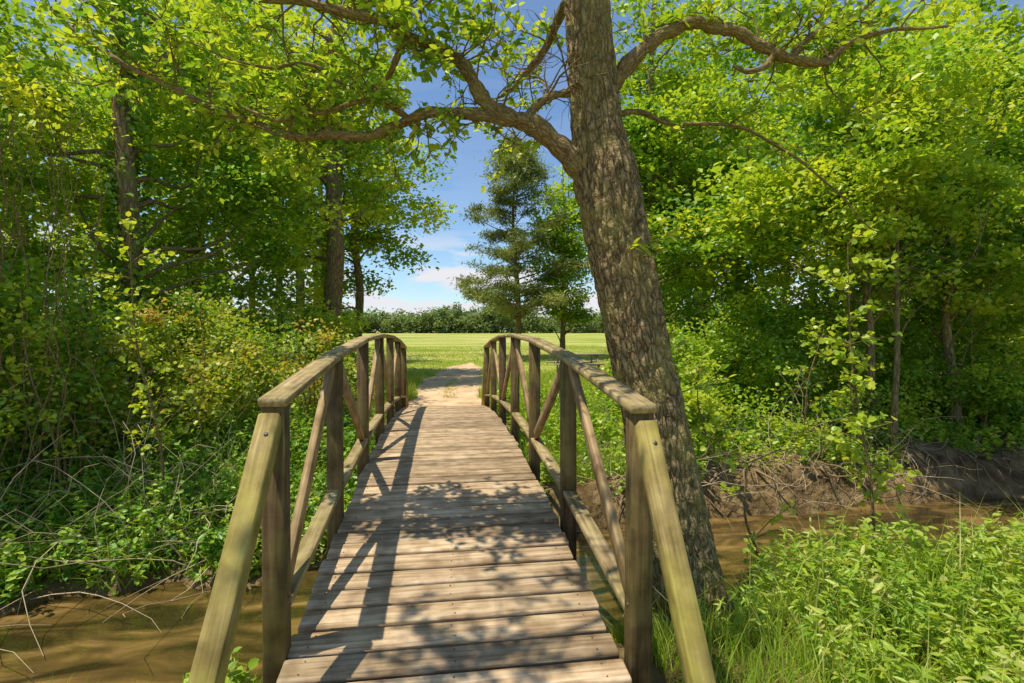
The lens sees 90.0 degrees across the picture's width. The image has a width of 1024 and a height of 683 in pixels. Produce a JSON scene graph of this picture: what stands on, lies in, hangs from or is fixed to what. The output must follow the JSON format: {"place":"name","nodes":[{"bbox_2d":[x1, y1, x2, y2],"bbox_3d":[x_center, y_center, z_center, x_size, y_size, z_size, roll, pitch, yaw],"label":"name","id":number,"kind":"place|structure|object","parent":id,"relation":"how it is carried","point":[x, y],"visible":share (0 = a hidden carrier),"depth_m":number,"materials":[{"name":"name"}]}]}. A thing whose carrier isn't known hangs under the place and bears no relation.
{"place":"outdoors","nodes":[
{"label":"outdoors","id":0,"kind":"place"},
{"bbox_2d":[409,363,482,406],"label":"dirt path","id":1,"kind":"structure","parent":0,"point":[429,389],"depth_m":13.87,"materials":[{"name":"beige soil"}]},
{"bbox_2d":[0,498,1023,682],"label":"creek water","id":2,"kind":"structure","parent":0,"point":[78,638],"depth_m":4.63,"materials":[{"name":"brown liquid"}]},
{"bbox_2d":[0,330,1023,682],"bbox_3d":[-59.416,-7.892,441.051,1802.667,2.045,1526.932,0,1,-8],"label":"terrain","id":3,"kind":"structure","parent":0,"point":[760,502],"depth_m":7.46,"materials":[{"name":"brown soil"}]},
{"bbox_2d":[0,0,83,184],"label":"deciduous tree","id":4,"kind":"object","parent":3,"relation":"on","point":[18,101],"visible":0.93,"depth_m":5.85,"materials":[{"name":"green plant"}]},
{"bbox_2d":[0,277,100,504],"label":"sapling","id":5,"kind":"object","parent":3,"relation":"on","point":[46,416],"visible":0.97,"depth_m":5.58,"materials":[{"name":"green plant"}]},
{"bbox_2d":[0,0,111,288],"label":"deciduous tree","id":6,"kind":"object","parent":3,"relation":"on","point":[22,112],"visible":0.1,"depth_m":10.86,"materials":[{"name":"green plant"}]},
{"bbox_2d":[0,0,112,263],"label":"deciduous tree","id":7,"kind":"object","parent":3,"relation":"on","point":[36,23],"visible":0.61,"depth_m":7.77,"materials":[{"name":"green plant"}]},
{"bbox_2d":[0,78,125,551],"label":"hanging vines","id":8,"kind":"object","parent":3,"relation":"on","point":[50,346],"visible":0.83,"depth_m":5.85,"materials":[{"name":"green plant"}]},
{"bbox_2d":[0,244,164,514],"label":"shrub","id":9,"kind":"object","parent":3,"relation":"on","point":[35,272],"visible":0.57,"depth_m":6.12,"materials":[{"name":"green plant"}]},
{"bbox_2d":[76,211,197,513],"bbox_3d":[-4.000,0.305,5.517,0.791,3.344,0.940,0,1,-8],"label":"sapling","id":10,"kind":"object","parent":3,"relation":"on","point":[127,306],"visible":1,"depth_m":5.58,"materials":[{"name":"green plant"}]},
{"bbox_2d":[16,0,334,356],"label":"deciduous tree","id":11,"kind":"object","parent":3,"relation":"on","point":[154,239],"visible":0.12,"depth_m":12.96,"materials":[{"name":"green plant"}]},
{"bbox_2d":[0,0,356,416],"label":"deciduous tree","id":12,"kind":"object","parent":3,"relation":"on","point":[237,171],"visible":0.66,"depth_m":9.63,"materials":[{"name":"green plant"}]},
{"bbox_2d":[92,0,165,401],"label":"climbing ivy","id":13,"kind":"object","parent":12,"relation":"attached to","point":[112,219],"visible":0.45,"depth_m":8.84,"materials":[{"name":"green plant"}]},
{"bbox_2d":[10,252,362,396],"bbox_3d":[-8.925,-0.391,11.211,13.920,4.800,6.180,-1,2,-40],"label":"shrub","id":14,"kind":"object","parent":3,"relation":"on","point":[283,314],"visible":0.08,"depth_m":13.31,"materials":[{"name":"green plant"}]},
{"bbox_2d":[0,394,374,608],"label":"bank creeper","id":15,"kind":"object","parent":3,"relation":"on","point":[211,535],"visible":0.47,"depth_m":5.61,"materials":[{"name":"green plant"}]},
{"bbox_2d":[0,232,385,417],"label":"shrub","id":16,"kind":"object","parent":3,"relation":"on","point":[217,280],"visible":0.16,"depth_m":9.63,"materials":[{"name":"green plant"}]},
{"bbox_2d":[0,399,407,601],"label":"bank grass","id":17,"kind":"structure","parent":3,"relation":"on","point":[140,503],"depth_m":5.80,"materials":[{"name":"green plant"}]},
{"bbox_2d":[44,288,394,464],"bbox_3d":[-3.780,0.494,7.838,3.240,2.575,4.877,1,2,36],"label":"honeysuckle shrub","id":18,"kind":"object","parent":3,"relation":"on","point":[237,379],"visible":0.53,"depth_m":7.17,"materials":[{"name":"green plant"}]},
{"bbox_2d":[149,0,438,358],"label":"deciduous tree","id":19,"kind":"object","parent":3,"relation":"on","point":[333,182],"visible":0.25,"depth_m":13.90,"materials":[{"name":"green plant"}]},
{"bbox_2d":[206,26,457,373],"bbox_3d":[-6.207,-5.101,18.436,8.500,13.012,6.346,0,1,-8],"label":"deciduous tree","id":20,"kind":"object","parent":3,"relation":"on","point":[357,237],"visible":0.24,"depth_m":17.89,"materials":[{"name":"green plant"}]},
{"bbox_2d":[34,301,839,333],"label":"distant treeline","id":21,"kind":"object","parent":3,"relation":"on","point":[455,319],"visible":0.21,"depth_m":163.12,"materials":[{"name":"green plant"}]},
{"bbox_2d":[188,334,715,682],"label":"wooden footbridge","id":22,"kind":"object","parent":3,"relation":"on","point":[451,550],"visible":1,"depth_m":2.64,"materials":[{"name":"brown wood"}]},
{"bbox_2d":[25,0,950,634],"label":"oak tree","id":23,"kind":"object","parent":3,"relation":"on","point":[595,158],"visible":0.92,"depth_m":3.16,"materials":[{"name":"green plant"}]},
{"bbox_2d":[0,351,976,672],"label":"dead branches","id":24,"kind":"object","parent":3,"relation":"on","point":[714,483],"visible":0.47,"depth_m":5.69,"materials":[{"name":"brown wood"}]},
{"bbox_2d":[0,30,1023,366],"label":"woods","id":25,"kind":"object","parent":3,"relation":"on","point":[306,292],"depth_m":22.29,"materials":[{"name":"green plant"}]},
{"bbox_2d":[447,127,589,345],"bbox_3d":[0.518,-5.010,27.916,8.114,12.393,8.896,0,1,-8],"label":"cedar tree","id":26,"kind":"object","parent":3,"relation":"on","point":[520,176],"visible":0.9,"depth_m":26.76,"materials":[{"name":"green plant"}]},
{"bbox_2d":[32,476,1023,682],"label":"foreground grass","id":27,"kind":"structure","parent":3,"relation":"on","point":[832,570],"depth_m":2.64,"materials":[{"name":"green plant"}]},
{"bbox_2d":[720,443,808,579],"bbox_3d":[2.034,1.512,4.171,0.759,1.393,0.352,0,1,-8],"label":"sapling","id":28,"kind":"object","parent":27,"relation":"on","point":[748,549],"visible":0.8,"depth_m":4.23,"materials":[{"name":"green plant"}]},
{"bbox_2d":[518,165,596,348],"bbox_3d":[2.886,-4.382,28.517,5.696,11.008,5.833,1,1,28],"label":"deciduous tree","id":29,"kind":"object","parent":3,"relation":"on","point":[576,314],"visible":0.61,"depth_m":27.87,"materials":[{"name":"green plant"}]},
{"bbox_2d":[545,353,609,370],"bbox_3d":[2.268,0.826,18.098,1.900,0.798,1.710,0,1,-8],"label":"picnic table","id":30,"kind":"object","parent":3,"relation":"on","point":[592,355],"visible":0.56,"depth_m":18.16,"materials":[{"name":"brown wood"}]},
{"bbox_2d":[581,69,722,323],"bbox_3d":[5.575,-4.620,18.840,5.999,12.006,6.083,1,1,28],"label":"deciduous tree","id":31,"kind":"object","parent":3,"relation":"on","point":[680,287],"visible":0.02,"depth_m":17.99,"materials":[{"name":"green plant"}]},
{"bbox_2d":[615,379,729,446],"bbox_3d":[2.605,1.206,8.175,1.826,1.461,1.260,0,1,-8],"label":"shrub","id":32,"kind":"object","parent":3,"relation":"on","point":[690,400],"visible":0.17,"depth_m":7.96,"materials":[{"name":"green plant"}]},
{"bbox_2d":[574,0,799,317],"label":"deciduous tree","id":33,"kind":"object","parent":3,"relation":"on","point":[653,149],"visible":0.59,"depth_m":11.30,"materials":[{"name":"green plant"}]},
{"bbox_2d":[676,349,739,461],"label":"sapling","id":34,"kind":"object","parent":3,"relation":"on","point":[708,428],"visible":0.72,"depth_m":7.33,"materials":[{"name":"green plant"}]},
{"bbox_2d":[602,283,865,431],"bbox_3d":[4.189,0.435,9.893,5.222,3.093,2.955,0,1,-8],"label":"shrub","id":35,"kind":"object","parent":3,"relation":"on","point":[762,373],"visible":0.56,"depth_m":9.57,"materials":[{"name":"green plant"}]},
{"bbox_2d":[490,379,1023,500],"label":"undergrowth","id":36,"kind":"object","parent":3,"relation":"on","point":[941,433],"visible":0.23,"depth_m":8.39,"materials":[{"name":"green plant"}]},
{"bbox_2d":[654,0,886,370],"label":"deciduous tree","id":37,"kind":"object","parent":3,"relation":"on","point":[758,9],"visible":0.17,"depth_m":13.62,"materials":[{"name":"green plant"}]},
{"bbox_2d":[604,260,1006,393],"bbox_3d":[7.680,-0.422,14.126,10.834,4.765,5.008,0,1,-8],"label":"shrub","id":38,"kind":"object","parent":3,"relation":"on","point":[688,318],"visible":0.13,"depth_m":13.28,"materials":[{"name":"green plant"}]},
{"bbox_2d":[771,316,848,450],"bbox_3d":[4.607,0.817,7.784,0.943,2.426,1.014,0,1,-8],"label":"sapling","id":39,"kind":"object","parent":3,"relation":"on","point":[799,428],"visible":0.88,"depth_m":7.86,"materials":[{"name":"green plant"}]},
{"bbox_2d":[606,422,1023,520],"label":"exposed roots","id":40,"kind":"object","parent":3,"relation":"on","point":[838,476],"visible":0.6,"depth_m":7.65,"materials":[{"name":"brown plant"}]},
{"bbox_2d":[648,0,1023,421],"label":"deciduous tree","id":41,"kind":"object","parent":3,"relation":"on","point":[756,213],"visible":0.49,"depth_m":8.93,"materials":[{"name":"green plant"}]},
{"bbox_2d":[817,337,891,463],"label":"sapling","id":42,"kind":"object","parent":3,"relation":"on","point":[846,378],"visible":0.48,"depth_m":8.01,"materials":[{"name":"green plant"}]},
{"bbox_2d":[697,349,1023,458],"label":"shrub","id":43,"kind":"object","parent":3,"relation":"on","point":[992,396],"visible":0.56,"depth_m":9.14,"materials":[{"name":"green plant"}]},
{"bbox_2d":[804,217,922,537],"bbox_3d":[3.629,0.628,5.411,0.920,3.904,0.982,0,1,-8],"label":"sapling","id":44,"kind":"object","parent":3,"relation":"on","point":[861,420],"visible":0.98,"depth_m":5.35,"materials":[{"name":"green plant"}]},
{"bbox_2d":[780,0,1023,451],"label":"deciduous tree","id":45,"kind":"object","parent":3,"relation":"on","point":[882,171],"visible":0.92,"depth_m":7.47,"materials":[{"name":"green plant"}]},
{"bbox_2d":[800,247,1023,437],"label":"shrub","id":46,"kind":"object","parent":3,"relation":"on","point":[915,363],"visible":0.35,"depth_m":10.15,"materials":[{"name":"green plant"}]},
{"bbox_2d":[802,0,1023,435],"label":"deciduous tree","id":47,"kind":"object","parent":3,"relation":"on","point":[1005,263],"visible":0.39,"depth_m":9.11,"materials":[{"name":"green plant"}]},
{"bbox_2d":[817,0,1023,350],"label":"deciduous tree","id":48,"kind":"object","parent":3,"relation":"on","point":[1012,123],"visible":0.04,"depth_m":11.51,"materials":[{"name":"green plant"}]},
{"bbox_2d":[0,0,1023,329],"label":"sky","id":49,"kind":"structure","parent":0,"point":[431,288],"materials":[{"name":"blue"}]},
{"bbox_2d":[253,345,845,481],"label":"meadow grass","id":50,"kind":"structure","parent":0,"point":[415,379],"depth_m":10.10,"materials":[{"name":"green plant"}]}
]}

